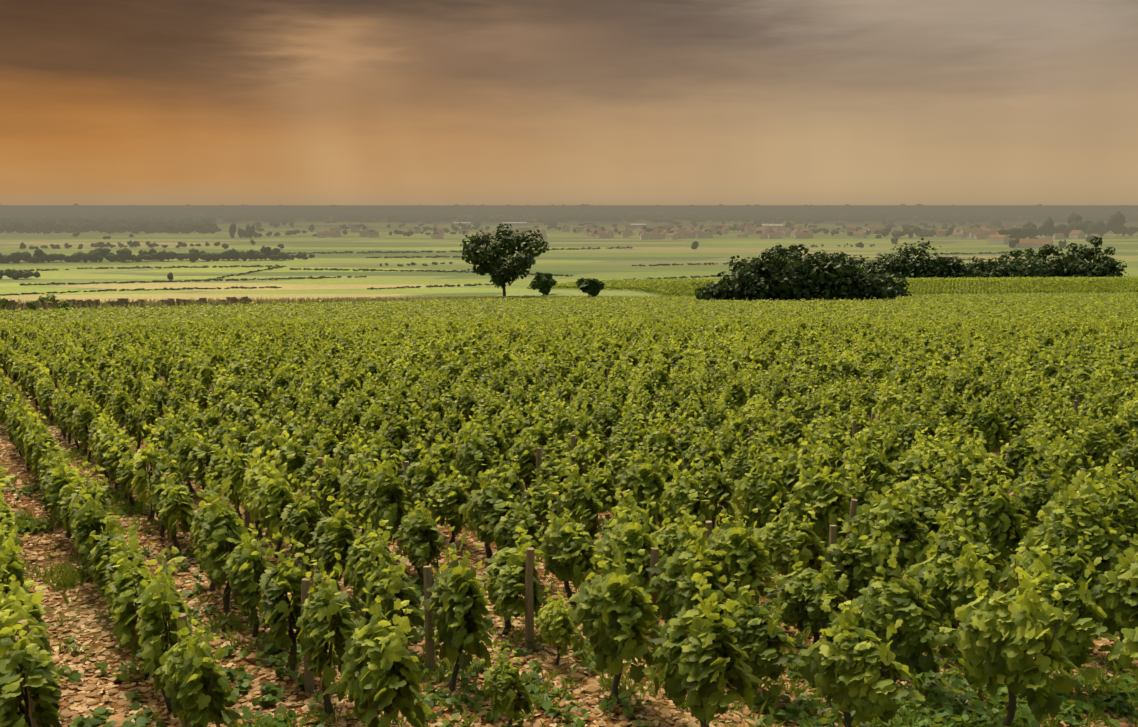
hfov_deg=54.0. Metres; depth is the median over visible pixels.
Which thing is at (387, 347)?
vine
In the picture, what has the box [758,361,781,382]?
vine
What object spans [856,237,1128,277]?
crest shrubs
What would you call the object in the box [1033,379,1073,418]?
vine
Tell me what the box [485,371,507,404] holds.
vine
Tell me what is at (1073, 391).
vine
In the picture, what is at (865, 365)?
vine
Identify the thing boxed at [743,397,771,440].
vine
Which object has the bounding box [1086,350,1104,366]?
vine
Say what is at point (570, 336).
vine
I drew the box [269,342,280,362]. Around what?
vine
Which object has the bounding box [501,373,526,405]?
vine
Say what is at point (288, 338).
vine
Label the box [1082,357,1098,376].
vine
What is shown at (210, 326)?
vine
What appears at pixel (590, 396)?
vine
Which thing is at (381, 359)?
vine
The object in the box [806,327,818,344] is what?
vine
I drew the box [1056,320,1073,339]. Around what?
vine
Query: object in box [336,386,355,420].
vine
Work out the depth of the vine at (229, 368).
32.21 m
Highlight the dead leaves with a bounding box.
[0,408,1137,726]
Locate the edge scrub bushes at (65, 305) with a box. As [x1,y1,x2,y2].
[0,293,1002,310]
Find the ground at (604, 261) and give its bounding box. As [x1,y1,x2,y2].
[0,205,1137,726]
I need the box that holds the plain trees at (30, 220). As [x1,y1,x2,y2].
[0,203,1137,295]
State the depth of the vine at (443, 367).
32.16 m
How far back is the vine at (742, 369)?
31.57 m
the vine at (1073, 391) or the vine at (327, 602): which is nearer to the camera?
the vine at (327, 602)
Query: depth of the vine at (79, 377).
29.63 m
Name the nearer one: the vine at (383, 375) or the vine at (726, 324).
the vine at (383, 375)
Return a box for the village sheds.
[453,222,783,227]
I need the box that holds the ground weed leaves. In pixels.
[1,402,1137,726]
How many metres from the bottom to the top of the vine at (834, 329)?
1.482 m
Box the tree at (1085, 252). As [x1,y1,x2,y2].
[1066,236,1115,265]
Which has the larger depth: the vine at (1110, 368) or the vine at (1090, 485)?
the vine at (1110, 368)
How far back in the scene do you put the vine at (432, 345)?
45.33 m
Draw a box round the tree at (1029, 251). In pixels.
[1000,247,1038,264]
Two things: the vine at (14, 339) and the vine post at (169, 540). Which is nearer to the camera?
the vine post at (169, 540)
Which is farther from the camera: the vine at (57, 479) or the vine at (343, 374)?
the vine at (343, 374)
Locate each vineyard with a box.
[0,302,1137,333]
[98,291,1137,309]
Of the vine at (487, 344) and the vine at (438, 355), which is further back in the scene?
the vine at (487, 344)
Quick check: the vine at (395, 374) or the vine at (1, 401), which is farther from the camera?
the vine at (395, 374)
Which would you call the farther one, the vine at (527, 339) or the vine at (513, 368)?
the vine at (527, 339)
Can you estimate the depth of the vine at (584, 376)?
29.17 m
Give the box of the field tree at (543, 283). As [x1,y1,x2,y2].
[529,272,556,294]
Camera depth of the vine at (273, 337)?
47.62 m
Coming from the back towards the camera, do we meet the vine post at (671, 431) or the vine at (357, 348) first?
the vine at (357, 348)
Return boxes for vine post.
[18,619,36,726]
[99,426,104,474]
[164,473,172,542]
[177,613,191,726]
[242,468,250,528]
[301,578,314,692]
[317,457,323,513]
[404,461,408,514]
[423,566,434,674]
[525,547,533,649]
[536,448,541,475]
[571,435,575,472]
[649,547,658,637]
[670,426,674,441]
[705,520,712,596]
[749,429,752,446]
[829,525,836,608]
[848,499,857,534]
[852,420,856,437]
[870,413,874,428]
[960,485,966,526]
[1017,402,1020,412]
[1073,400,1077,419]
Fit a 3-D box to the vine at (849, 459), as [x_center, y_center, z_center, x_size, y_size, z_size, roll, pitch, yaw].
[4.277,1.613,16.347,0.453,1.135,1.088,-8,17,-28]
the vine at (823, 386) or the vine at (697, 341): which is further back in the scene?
the vine at (697, 341)
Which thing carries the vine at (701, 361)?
on the ground at (604, 261)
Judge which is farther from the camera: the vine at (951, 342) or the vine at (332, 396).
the vine at (951, 342)
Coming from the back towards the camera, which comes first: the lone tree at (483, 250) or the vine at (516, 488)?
the lone tree at (483, 250)
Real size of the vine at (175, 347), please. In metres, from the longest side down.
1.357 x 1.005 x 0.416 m
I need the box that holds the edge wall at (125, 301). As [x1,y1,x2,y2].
[3,296,251,309]
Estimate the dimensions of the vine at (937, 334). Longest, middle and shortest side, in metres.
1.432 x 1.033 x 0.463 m
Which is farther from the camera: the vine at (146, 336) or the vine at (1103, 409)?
the vine at (146, 336)
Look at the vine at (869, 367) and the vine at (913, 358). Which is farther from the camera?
the vine at (913, 358)
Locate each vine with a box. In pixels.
[0,323,7,348]
[0,342,9,375]
[0,364,10,389]
[0,373,12,425]
[0,378,27,424]
[0,391,6,431]
[0,466,3,490]
[0,467,16,539]
[0,512,22,560]
[0,513,29,635]
[0,545,8,592]
[0,564,51,710]
[0,616,62,726]
[2,337,12,377]
[4,323,11,342]
[4,402,21,456]
[5,350,14,381]
[5,396,18,448]
[8,347,21,385]
[10,392,31,461]
[11,350,26,371]
[11,357,22,390]
[12,326,22,347]
[13,318,21,332]
[14,333,23,354]
[15,400,34,470]
[17,355,28,396]
[20,337,26,360]
[20,351,29,389]
[22,339,32,360]
[22,351,38,399]
[22,406,47,480]
[23,339,30,357]
[23,416,50,466]
[26,356,39,406]
[27,324,35,342]
[27,341,38,359]
[28,416,59,479]
[30,325,37,345]
[33,325,41,339]
[33,358,43,402]
[33,358,49,409]
[34,342,44,362]
[34,361,54,416]
[34,369,48,412]
[36,321,42,331]
[37,345,47,365]
[37,439,66,492]
[39,375,54,420]
[40,327,49,351]
[40,349,48,366]
[40,449,71,510]
[41,332,52,352]
[42,442,79,537]
[44,353,54,368]
[46,348,56,366]
[48,354,59,386]
[51,374,70,405]
[52,331,61,355]
[52,359,62,387]
[52,386,66,437]
[54,332,62,361]
[55,460,89,537]
[56,381,74,443]
[57,333,68,357]
[57,348,71,391]
[58,327,66,339]
[60,331,73,350]
[60,336,70,359]
[61,357,74,397]
[63,382,82,449]
[64,364,76,390]
[65,340,77,366]
[65,361,79,396]
[67,333,75,344]
[68,456,113,568]
[69,322,77,337]
[70,339,84,359]
[70,343,79,366]
[71,388,93,455]
[71,479,115,570]
[72,383,95,461]
[73,319,79,329]
[75,344,83,371]
[75,361,91,395]
[76,326,81,341]
[77,350,89,371]
[78,372,93,404]
[80,332,88,352]
[82,319,88,332]
[82,344,97,372]
[85,330,95,354]
[85,363,100,415]
[86,320,92,333]
[87,401,112,464]
[87,507,131,611]
[88,334,98,353]
[89,352,96,380]
[90,369,107,413]
[90,413,115,478]
[91,316,98,329]
[91,383,104,415]
[93,342,100,354]
[95,346,107,371]
[96,328,105,343]
[96,339,106,360]
[96,345,112,384]
[96,415,129,488]
[99,327,108,345]
[100,342,111,368]
[100,516,152,623]
[101,525,167,677]
[102,425,137,498]
[104,355,117,384]
[104,371,118,423]
[105,331,117,350]
[105,338,115,359]
[106,385,124,432]
[108,358,121,384]
[108,372,131,439]
[111,334,121,355]
[112,440,148,505]
[113,348,121,368]
[114,323,123,349]
[116,373,130,391]
[118,346,131,370]
[119,338,131,356]
[120,362,134,400]
[122,325,129,337]
[122,342,135,374]
[124,394,143,451]
[126,324,133,339]
[130,329,141,347]
[130,350,140,380]
[131,370,145,404]
[131,421,162,522]
[132,343,141,357]
[135,388,159,445]
[135,542,192,711]
[136,330,145,346]
[136,348,154,377]
[139,368,155,404]
[141,328,150,344]
[142,348,152,371]
[143,376,163,406]
[145,363,161,384]
[145,434,185,536]
[147,320,155,334]
[147,336,159,355]
[147,415,163,447]
[152,347,165,378]
[153,378,169,417]
[154,401,184,461]
[154,460,195,551]
[154,600,241,726]
[157,345,163,355]
[158,351,170,386]
[161,333,170,357]
[161,409,188,471]
[162,320,170,334]
[162,333,170,345]
[164,380,184,418]
[166,342,174,358]
[166,348,178,377]
[166,368,181,397]
[170,339,183,366]
[170,352,182,376]
[171,367,189,393]
[173,334,180,349]
[175,346,190,379]
[175,423,200,491]
[177,395,200,434]
[179,325,187,339]
[179,344,187,365]
[180,372,194,402]
[181,334,188,347]
[182,352,198,379]
[183,340,193,356]
[185,325,193,340]
[185,405,205,442]
[186,427,221,502]
[187,376,198,404]
[188,345,198,360]
[188,352,206,385]
[189,370,208,415]
[189,467,225,591]
[190,330,199,349]
[194,322,201,341]
[194,468,252,611]
[197,353,214,392]
[198,331,210,349]
[199,325,209,340]
[199,348,206,365]
[199,395,222,444]
[200,336,212,357]
[203,346,219,374]
[204,431,228,496]
[205,321,214,332]
[205,342,214,356]
[206,376,226,413]
[209,339,227,372]
[210,362,226,391]
[211,412,238,454]
[214,364,231,397]
[218,327,227,340]
[218,385,237,421]
[218,427,250,526]
[219,359,229,375]
[222,339,235,357]
[223,334,230,346]
[223,370,241,397]
[223,389,250,426]
[223,415,251,453]
[224,342,237,365]
[224,510,273,636]
[225,352,242,379]
[227,320,235,332]
[229,349,248,382]
[231,334,239,351]
[233,325,241,339]
[233,372,245,399]
[235,330,246,346]
[236,339,247,361]
[236,387,259,433]
[237,442,277,540]
[241,326,248,340]
[242,345,249,360]
[242,371,267,409]
[242,412,272,462]
[243,337,252,351]
[244,349,258,366]
[244,365,260,386]
[245,400,272,432]
[246,348,262,374]
[248,328,256,340]
[248,333,265,363]
[250,321,259,332]
[253,332,260,346]
[253,446,295,557]
[255,360,266,386]
[255,370,271,402]
[258,416,281,463]
[258,526,310,673]
[259,333,268,347]
[261,352,273,368]
[262,337,271,356]
[263,360,278,381]
[265,344,279,368]
[266,334,274,357]
[266,368,279,401]
[268,326,278,343]
[268,383,291,417]
[268,401,288,434]
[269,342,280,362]
[269,359,290,401]
[272,338,282,349]
[274,425,306,492]
[276,345,287,362]
[276,377,300,420]
[277,354,287,370]
[278,316,286,329]
[278,331,284,344]
[279,339,290,355]
[280,407,306,443]
[280,473,324,571]
[281,326,289,337]
[283,329,292,346]
[285,349,296,362]
[285,355,295,371]
[285,359,297,385]
[287,336,296,349]
[287,343,297,355]
[288,320,294,334]
[289,323,297,335]
[289,329,301,347]
[291,347,304,369]
[292,361,303,378]
[292,363,304,393]
[293,383,316,422]
[294,322,302,335]
[294,412,315,456]
[295,332,304,348]
[296,342,306,362]
[296,433,331,500]
[296,552,357,713]
[297,370,313,421]
[300,321,307,333]
[300,329,309,347]
[300,358,319,375]
[301,350,314,368]
[302,341,314,359]
[302,357,318,382]
[305,489,355,590]
[307,326,321,342]
[307,331,319,356]
[308,393,327,435]
[308,413,342,469]
[309,364,329,402]
[311,450,346,516]
[312,315,318,326]
[312,350,323,365]
[313,352,325,375]
[314,333,321,346]
[317,323,324,333]
[317,344,333,365]
[318,338,330,356]
[318,368,331,384]
[319,348,331,370]
[319,375,341,411]
[320,326,328,343]
[321,400,342,444]
[325,358,339,383]
[327,325,336,341]
[328,335,339,358]
[329,355,343,371]
[329,378,339,397]
[332,327,341,345]
[333,420,366,475]
[334,343,344,364]
[335,340,345,350]
[335,360,360,402]
[336,361,348,384]
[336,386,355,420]
[336,582,432,726]
[337,329,349,345]
[337,387,364,441]
[337,438,379,536]
[338,350,350,369]
[338,360,354,377]
[339,333,347,349]
[340,315,347,326]
[342,348,352,359]
[343,435,373,473]
[343,509,395,619]
[344,334,357,353]
[347,334,355,343]
[348,346,362,370]
[351,345,358,355]
[352,323,360,336]
[353,359,366,388]
[354,392,389,444]
[356,333,365,346]
[356,380,374,414]
[357,336,373,353]
[358,350,372,369]
[358,441,411,551]
[360,321,369,335]
[361,370,379,389]
[362,333,374,350]
[362,346,380,379]
[362,372,378,399]
[364,328,374,342]
[364,546,424,639]
[365,415,404,487]
[366,346,376,360]
[371,318,379,333]
[371,352,384,370]
[372,340,385,361]
[373,336,381,347]
[373,353,384,362]
[373,384,388,412]
[374,381,387,404]
[375,338,383,351]
[375,358,390,387]
[378,329,385,340]
[378,407,387,417]
[379,331,390,346]
[379,397,411,459]
[381,355,396,375]
[382,323,390,338]
[382,340,391,355]
[382,349,392,360]
[384,364,410,408]
[384,376,415,421]
[385,346,399,365]
[386,369,406,391]
[387,366,403,385]
[389,328,402,350]
[390,322,397,338]
[390,340,402,357]
[393,348,409,370]
[393,490,445,579]
[394,324,405,340]
[394,355,408,376]
[399,341,408,357]
[400,339,416,365]
[400,423,429,465]
[400,438,438,513]
[401,315,408,330]
[403,358,421,389]
[405,355,422,379]
[405,382,427,418]
[407,332,420,347]
[407,340,424,368]
[407,399,430,457]
[409,381,425,398]
[412,321,422,339]
[413,327,423,341]
[414,338,426,357]
[414,358,436,392]
[421,333,428,348]
[421,338,429,354]
[421,458,471,542]
[422,351,437,373]
[422,367,443,402]
[422,380,446,432]
[423,408,453,458]
[424,515,497,692]
[425,345,436,359]
[425,421,466,491]
[426,331,431,345]
[426,362,439,381]
[428,325,439,339]
[428,329,439,351]
[431,335,447,354]
[433,340,448,360]
[435,349,451,369]
[435,367,451,392]
[437,353,450,379]
[438,326,446,338]
[440,328,450,343]
[440,380,458,414]
[441,399,462,442]
[442,331,451,346]
[443,337,451,351]
[443,351,463,382]
[448,322,459,335]
[448,331,465,355]
[449,343,460,361]
[449,417,493,497]
[451,363,476,389]
[451,378,479,422]
[451,409,483,448]
[454,354,463,368]
[454,374,476,394]
[456,326,466,336]
[458,464,515,563]
[461,331,472,347]
[462,347,474,366]
[463,355,478,385]
[463,355,482,374]
[464,328,475,346]
[468,405,489,435]
[470,338,487,359]
[470,340,482,362]
[471,325,481,339]
[471,377,484,394]
[473,382,490,415]
[475,315,483,329]
[476,327,483,336]
[476,520,547,634]
[477,386,501,429]
[478,352,489,367]
[478,361,497,388]
[478,409,512,466]
[479,355,488,373]
[480,334,491,352]
[481,329,492,340]
[481,640,533,726]
[483,321,493,336]
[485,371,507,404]
[486,347,503,375]
[486,449,524,508]
[487,347,498,359]
[488,390,505,409]
[489,331,507,356]
[491,402,524,454]
[493,360,515,388]
[493,491,546,560]
[495,322,501,334]
[495,392,522,425]
[499,341,515,367]
[501,325,510,339]
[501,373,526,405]
[502,333,514,350]
[503,423,541,492]
[505,376,534,417]
[506,353,520,369]
[507,351,522,378]
[509,408,550,454]
[510,321,522,342]
[513,360,537,394]
[514,335,526,355]
[518,342,534,362]
[519,353,531,372]
[520,469,559,535]
[521,398,551,438]
[522,352,535,371]
[523,330,530,344]
[525,321,536,336]
[525,332,536,346]
[527,361,543,383]
[527,382,544,407]
[528,372,549,398]
[529,338,542,357]
[531,351,542,367]
[534,319,543,329]
[534,325,544,340]
[534,445,573,496]
[534,582,579,664]
[535,333,547,355]
[535,347,552,375]
[535,354,553,379]
[535,388,558,421]
[535,492,600,605]
[541,324,550,335]
[541,338,560,357]
[541,429,570,471]
[542,359,563,390]
[542,397,577,448]
[543,338,561,364]
[544,330,550,344]
[545,381,567,411]
[547,351,568,385]
[552,373,574,410]
[552,458,607,545]
[553,331,561,343]
[556,326,566,340]
[557,334,565,349]
[557,397,578,418]
[558,354,572,380]
[559,338,573,356]
[560,346,569,357]
[561,321,572,335]
[561,346,577,367]
[563,358,584,395]
[567,317,573,327]
[567,326,577,342]
[567,426,605,476]
[568,382,594,417]
[569,523,666,703]
[570,358,589,379]
[570,395,609,461]
[572,338,581,351]
[572,358,589,376]
[573,329,583,343]
[573,342,589,360]
[574,344,585,363]
[576,365,604,394]
[576,382,592,409]
[578,335,596,354]
[578,351,591,369]
[579,319,589,331]
[580,333,590,345]
[580,452,620,519]
[581,324,587,338]
[584,347,598,365]
[585,328,594,341]
[588,352,607,377]
[588,380,616,409]
[589,397,614,449]
[590,334,606,352]
[590,384,623,434]
[592,342,602,359]
[593,363,608,393]
[593,479,663,594]
[594,351,611,370]
[599,333,609,348]
[600,483,659,548]
[602,318,610,329]
[602,336,620,365]
[603,435,644,495]
[604,325,614,337]
[604,371,629,408]
[605,338,620,352]
[605,353,615,369]
[606,359,629,382]
[607,408,647,455]
[608,332,622,351]
[608,403,645,439]
[609,356,629,376]
[611,370,634,395]
[612,356,633,375]
[614,323,623,334]
[614,326,625,338]
[614,430,666,524]
[615,331,627,343]
[616,395,651,434]
[619,335,628,346]
[619,389,651,418]
[620,339,631,353]
[621,341,640,368]
[621,353,633,369]
[624,328,633,344]
[626,367,643,383]
[626,369,654,413]
[628,326,637,335]
[628,364,655,411]
[630,327,641,344]
[630,356,651,377]
[631,356,651,371]
[634,340,647,356]
[635,315,643,326]
[638,342,647,361]
[638,343,652,365]
[639,324,651,336]
[640,327,654,345]
[640,408,686,476]
[641,316,650,330]
[641,328,655,346]
[641,337,653,350]
[642,417,676,445]
[642,500,712,572]
[642,515,733,626]
[642,562,762,726]
[644,353,672,393]
[646,396,676,429]
[650,324,659,343]
[650,344,674,379]
[650,446,679,483]
[651,380,672,408]
[652,312,661,323]
[652,340,670,359]
[652,354,671,379]
[652,385,681,425]
[652,454,710,544]
[653,341,665,357]
[654,337,669,349]
[657,330,667,345]
[662,328,675,344]
[665,319,676,330]
[667,335,680,358]
[667,366,688,389]
[667,421,706,465]
[669,340,685,365]
[670,327,687,349]
[670,356,689,379]
[670,374,684,399]
[670,389,701,433]
[672,337,683,353]
[675,349,692,372]
[675,407,716,442]
[677,370,705,403]
[678,365,689,380]
[678,381,711,414]
[678,422,728,481]
[680,326,688,343]
[681,325,691,340]
[682,341,697,361]
[688,367,713,397]
[689,349,711,375]
[690,336,701,353]
[691,358,712,385]
[691,359,711,378]
[691,451,742,528]
[692,335,700,345]
[696,322,708,333]
[697,337,714,355]
[698,342,715,357]
[698,391,727,442]
[699,331,712,346]
[701,345,717,369]
[702,491,779,606]
[703,327,715,339]
[703,377,740,416]
[709,349,737,377]
[710,388,735,417]
[711,318,722,335]
[711,329,725,348]
[711,359,733,389]
[712,412,744,484]
[714,336,728,352]
[714,398,755,454]
[714,576,804,695]
[716,318,727,332]
[716,336,733,355]
[716,348,726,360]
[719,359,734,376]
[720,366,747,412]
[722,428,769,519]
[724,315,732,330]
[724,346,733,361]
[725,335,734,347]
[726,347,744,367]
[726,348,746,377]
[727,327,740,343]
[729,332,743,352]
[729,440,793,549]
[733,329,744,343]
[733,340,741,352]
[734,333,756,357]
[735,362,754,379]
[736,325,747,341]
[737,342,754,366]
[738,366,761,381]
[738,390,773,420]
[740,316,752,327]
[742,367,761,386]
[742,370,769,404]
[743,321,752,333]
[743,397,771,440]
[743,400,772,428]
[744,352,766,377]
[744,382,777,417]
[745,344,768,371]
[746,492,828,578]
[748,410,787,463]
[752,336,770,360]
[753,323,762,335]
[754,433,789,472]
[757,348,769,366]
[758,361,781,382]
[759,331,768,344]
[761,329,770,338]
[761,361,791,384]
[762,322,775,338]
[762,340,772,350]
[763,363,784,415]
[764,542,859,644]
[765,339,779,360]
[766,319,778,334]
[767,333,781,352]
[767,346,788,370]
[767,368,794,409]
[768,356,786,374]
[771,331,784,346]
[771,428,825,509]
[772,399,809,452]
[773,348,793,371]
[773,386,808,424]
[775,401,802,433]
[778,326,788,338]
[780,325,795,343]
[780,338,793,353]
[780,340,792,358]
[782,441,862,557]
[784,359,801,384]
[784,370,804,385]
[786,330,802,352]
[787,345,800,364]
[788,322,796,332]
[789,370,815,399]
[790,323,802,338]
[792,347,815,371]
[792,357,812,373]
[792,589,924,726]
[793,328,803,341]
[796,341,812,351]
[797,357,816,381]
[798,419,837,455]
[799,317,807,329]
[799,335,811,348]
[799,340,810,355]
[800,386,837,427]
[801,383,827,406]
[803,401,844,438]
[805,367,824,391]
[805,385,837,420]
[806,319,817,331]
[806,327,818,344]
[807,324,820,338]
[807,426,849,482]
[809,344,820,360]
[810,313,818,325]
[810,334,823,350]
[812,353,830,379]
[813,338,830,356]
[815,345,830,362]
[815,374,837,394]
[816,320,826,331]
[816,333,828,345]
[817,315,827,327]
[817,412,853,458]
[818,349,829,362]
[818,362,841,385]
[821,330,834,341]
[821,513,907,611]
[823,345,836,362]
[823,378,850,404]
[824,353,837,371]
[828,336,838,348]
[829,319,837,330]
[831,320,840,334]
[832,340,847,357]
[832,348,863,381]
[832,401,867,440]
[833,322,850,340]
[833,345,853,366]
[834,387,868,415]
[835,372,856,391]
[835,426,906,497]
[835,451,877,535]
[836,344,852,358]
[837,328,853,345]
[840,316,849,329]
[841,470,932,578]
[841,539,955,684]
[842,333,852,350]
[842,397,869,426]
[842,438,880,461]
[847,347,859,365]
[847,373,872,406]
[848,319,859,331]
[848,338,864,352]
[848,379,877,422]
[849,353,869,385]
[850,417,902,478]
[851,411,898,446]
[854,338,868,354]
[856,342,876,364]
[857,356,871,373]
[858,323,870,338]
[859,330,870,346]
[859,340,877,361]
[860,316,869,329]
[861,354,891,385]
[863,356,878,373]
[865,328,876,344]
[867,375,881,395]
[869,319,883,332]
[870,354,888,366]
[871,376,907,422]
[872,327,883,339]
[873,374,906,407]
[873,401,906,444]
[874,332,887,345]
[875,340,888,358]
[875,378,892,386]
[876,343,898,367]
[877,325,887,335]
[877,336,890,349]
[881,358,893,375]
[884,323,900,343]
[885,403,910,423]
[885,437,944,494]
[886,320,900,331]
[886,359,909,377]
[888,335,903,348]
[888,338,904,359]
[888,345,902,359]
[889,357,916,383]
[889,400,943,460]
[891,351,911,368]
[892,364,914,386]
[892,474,947,562]
[896,449,960,514]
[897,383,913,398]
[897,522,995,648]
[898,343,921,362]
[898,370,924,394]
[899,385,933,419]
[901,331,911,347]
[905,335,924,350]
[907,336,923,351]
[907,342,918,351]
[907,349,918,365]
[908,382,938,407]
[909,325,920,339]
[909,353,930,373]
[911,341,926,355]
[911,423,953,475]
[912,360,930,384]
[914,502,1013,600]
[916,321,927,338]
[917,334,940,363]
[919,327,935,339]
[920,332,933,347]
[920,360,948,392]
[922,398,957,436]
[924,354,949,380]
[925,349,941,367]
[925,350,945,367]
[926,376,944,406]
[928,333,948,350]
[928,336,941,354]
[928,412,960,443]
[930,329,945,341]
[931,322,944,333]
[933,380,969,433]
[934,325,944,337]
[936,339,946,353]
[937,451,1035,560]
[939,343,955,366]
[939,360,952,371]
[939,386,969,407]
[939,547,1084,725]
[940,429,1000,504]
[941,332,955,347]
[941,344,959,356]
[943,360,978,401]
[944,319,955,328]
[944,326,959,340]
[944,361,969,392]
[945,321,959,334]
[946,355,960,370]
[946,419,980,460]
[947,351,973,378]
[948,342,976,365]
[949,314,958,330]
[950,332,967,354]
[953,328,964,344]
[955,385,1013,452]
[959,331,973,346]
[960,344,971,356]
[960,472,1036,550]
[961,368,992,406]
[962,391,988,414]
[964,322,975,337]
[964,346,986,379]
[965,331,975,342]
[966,433,1019,493]
[970,346,987,365]
[970,357,992,374]
[971,328,981,340]
[972,340,988,355]
[977,336,989,347]
[978,330,990,345]
[978,342,989,351]
[978,359,999,381]
[982,320,990,331]
[982,344,996,362]
[982,376,1022,413]
[983,349,1008,374]
[984,326,993,335]
[985,360,1016,391]
[988,339,1005,357]
[989,327,1001,341]
[989,333,1002,347]
[992,348,1009,364]
[993,317,1001,330]
[993,388,1027,445]
[995,355,1014,377]
[996,422,1048,485]
[997,340,1009,352]
[997,534,1119,680]
[998,322,1008,331]
[999,506,1108,638]
[1000,329,1011,339]
[1000,334,1017,350]
[1001,376,1037,420]
[1002,340,1017,350]
[1003,353,1024,370]
[1004,338,1025,360]
[1004,344,1031,374]
[1005,379,1036,413]
[1006,443,1071,496]
[1008,317,1019,329]
[1008,357,1033,383]
[1009,324,1017,335]
[1009,408,1072,443]
[1011,330,1025,341]
[1011,366,1041,390]
[1011,455,1071,526]
[1012,323,1030,336]
[1014,399,1038,435]
[1017,326,1030,339]
[1017,343,1031,361]
[1018,334,1037,361]
[1018,347,1035,370]
[1018,470,1124,591]
[1020,312,1033,325]
[1021,371,1049,405]
[1025,330,1039,344]
[1028,361,1046,383]
[1028,394,1073,440]
[1028,425,1071,459]
[1029,329,1042,340]
[1030,336,1046,352]
[1030,352,1054,373]
[1031,343,1051,365]
[1032,348,1051,361]
[1032,388,1073,419]
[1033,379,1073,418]
[1035,421,1097,490]
[1036,351,1062,379]
[1036,453,1134,575]
[1037,326,1058,347]
[1039,327,1056,339]
[1040,371,1063,392]
[1041,320,1056,333]
[1045,339,1063,352]
[1045,342,1065,354]
[1046,345,1062,359]
[1048,345,1067,370]
[1050,355,1080,388]
[1054,326,1065,339]
[1055,316,1065,328]
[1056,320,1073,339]
[1056,334,1069,350]
[1058,356,1082,372]
[1061,370,1095,419]
[1062,340,1075,358]
[1062,348,1081,364]
[1064,404,1086,433]
[1066,334,1076,346]
[1066,341,1082,350]
[1067,352,1082,368]
[1067,408,1122,474]
[1068,321,1081,331]
[1068,330,1083,344]
[1068,359,1091,388]
[1069,342,1090,367]
[1073,368,1083,382]
[1073,387,1112,413]
[1075,338,1089,355]
[1075,405,1124,462]
[1077,389,1121,422]
[1079,325,1093,337]
[1080,337,1094,351]
[1081,318,1098,334]
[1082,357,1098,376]
[1083,334,1095,346]
[1083,374,1109,396]
[1085,530,1137,641]
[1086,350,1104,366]
[1087,345,1105,361]
[1088,328,1101,340]
[1088,336,1106,354]
[1088,339,1112,357]
[1089,356,1108,372]
[1089,360,1123,391]
[1092,453,1136,507]
[1093,451,1137,552]
[1094,355,1119,377]
[1094,379,1113,400]
[1096,320,1107,336]
[1096,330,1108,347]
[1096,403,1134,455]
[1097,325,1114,337]
[1097,353,1129,386]
[1097,367,1124,387]
[1098,327,1112,340]
[1100,338,1119,353]
[1100,347,1115,367]
[1102,374,1137,414]
[1105,334,1112,343]
[1105,345,1119,363]
[1106,334,1124,349]
[1107,317,1117,329]
[1108,627,1137,683]
[1111,340,1129,355]
[1112,356,1132,382]
[1113,325,1124,337]
[1113,332,1127,341]
[1113,341,1130,364]
[1113,400,1137,440]
[1115,374,1137,395]
[1115,379,1137,417]
[1115,414,1137,478]
[1116,320,1125,330]
[1117,387,1129,414]
[1118,349,1137,370]
[1119,335,1132,349]
[1120,331,1136,341]
[1122,345,1137,362]
[1122,361,1133,372]
[1123,323,1134,338]
[1123,537,1137,558]
[1126,329,1137,347]
[1127,370,1137,385]
[1127,470,1137,497]
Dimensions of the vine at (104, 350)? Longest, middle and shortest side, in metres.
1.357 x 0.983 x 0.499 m
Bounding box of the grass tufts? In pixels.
[2,391,1137,726]
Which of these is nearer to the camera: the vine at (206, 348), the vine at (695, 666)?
the vine at (695, 666)
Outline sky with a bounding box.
[0,0,1137,204]
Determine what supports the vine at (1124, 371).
on the ground at (604, 261)
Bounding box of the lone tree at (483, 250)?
[460,223,549,295]
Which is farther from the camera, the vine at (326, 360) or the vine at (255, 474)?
the vine at (326, 360)
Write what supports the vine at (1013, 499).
on the ground at (604, 261)
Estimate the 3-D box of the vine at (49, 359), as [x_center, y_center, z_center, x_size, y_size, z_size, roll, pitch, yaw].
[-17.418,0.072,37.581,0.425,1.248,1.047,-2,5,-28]
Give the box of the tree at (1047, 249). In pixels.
[1033,243,1079,265]
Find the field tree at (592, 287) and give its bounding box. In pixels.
[576,278,604,296]
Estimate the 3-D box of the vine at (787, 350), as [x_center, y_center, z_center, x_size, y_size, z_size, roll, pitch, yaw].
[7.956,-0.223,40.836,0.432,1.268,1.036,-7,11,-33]
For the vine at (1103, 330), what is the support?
on the ground at (604, 261)
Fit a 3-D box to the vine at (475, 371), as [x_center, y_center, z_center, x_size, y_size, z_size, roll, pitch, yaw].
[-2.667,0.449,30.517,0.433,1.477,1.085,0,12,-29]
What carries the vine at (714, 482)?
on the ground at (604, 261)
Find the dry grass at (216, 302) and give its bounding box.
[0,295,690,312]
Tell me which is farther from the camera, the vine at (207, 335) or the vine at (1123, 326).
the vine at (1123, 326)
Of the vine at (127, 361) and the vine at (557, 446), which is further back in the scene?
the vine at (127, 361)
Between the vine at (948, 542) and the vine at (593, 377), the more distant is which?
the vine at (593, 377)
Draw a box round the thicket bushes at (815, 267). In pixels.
[695,243,914,300]
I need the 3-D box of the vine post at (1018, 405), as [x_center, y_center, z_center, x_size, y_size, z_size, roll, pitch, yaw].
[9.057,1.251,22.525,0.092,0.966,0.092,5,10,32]
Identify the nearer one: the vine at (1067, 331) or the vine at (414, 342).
the vine at (414, 342)
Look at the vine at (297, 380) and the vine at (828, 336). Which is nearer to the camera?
the vine at (297, 380)
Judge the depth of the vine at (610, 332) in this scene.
55.06 m
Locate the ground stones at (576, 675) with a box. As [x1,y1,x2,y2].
[0,451,1137,726]
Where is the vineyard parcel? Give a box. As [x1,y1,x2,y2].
[527,276,1137,296]
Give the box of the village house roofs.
[317,224,1101,243]
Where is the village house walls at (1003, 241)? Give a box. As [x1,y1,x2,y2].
[317,224,1100,247]
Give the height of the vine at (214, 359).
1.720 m

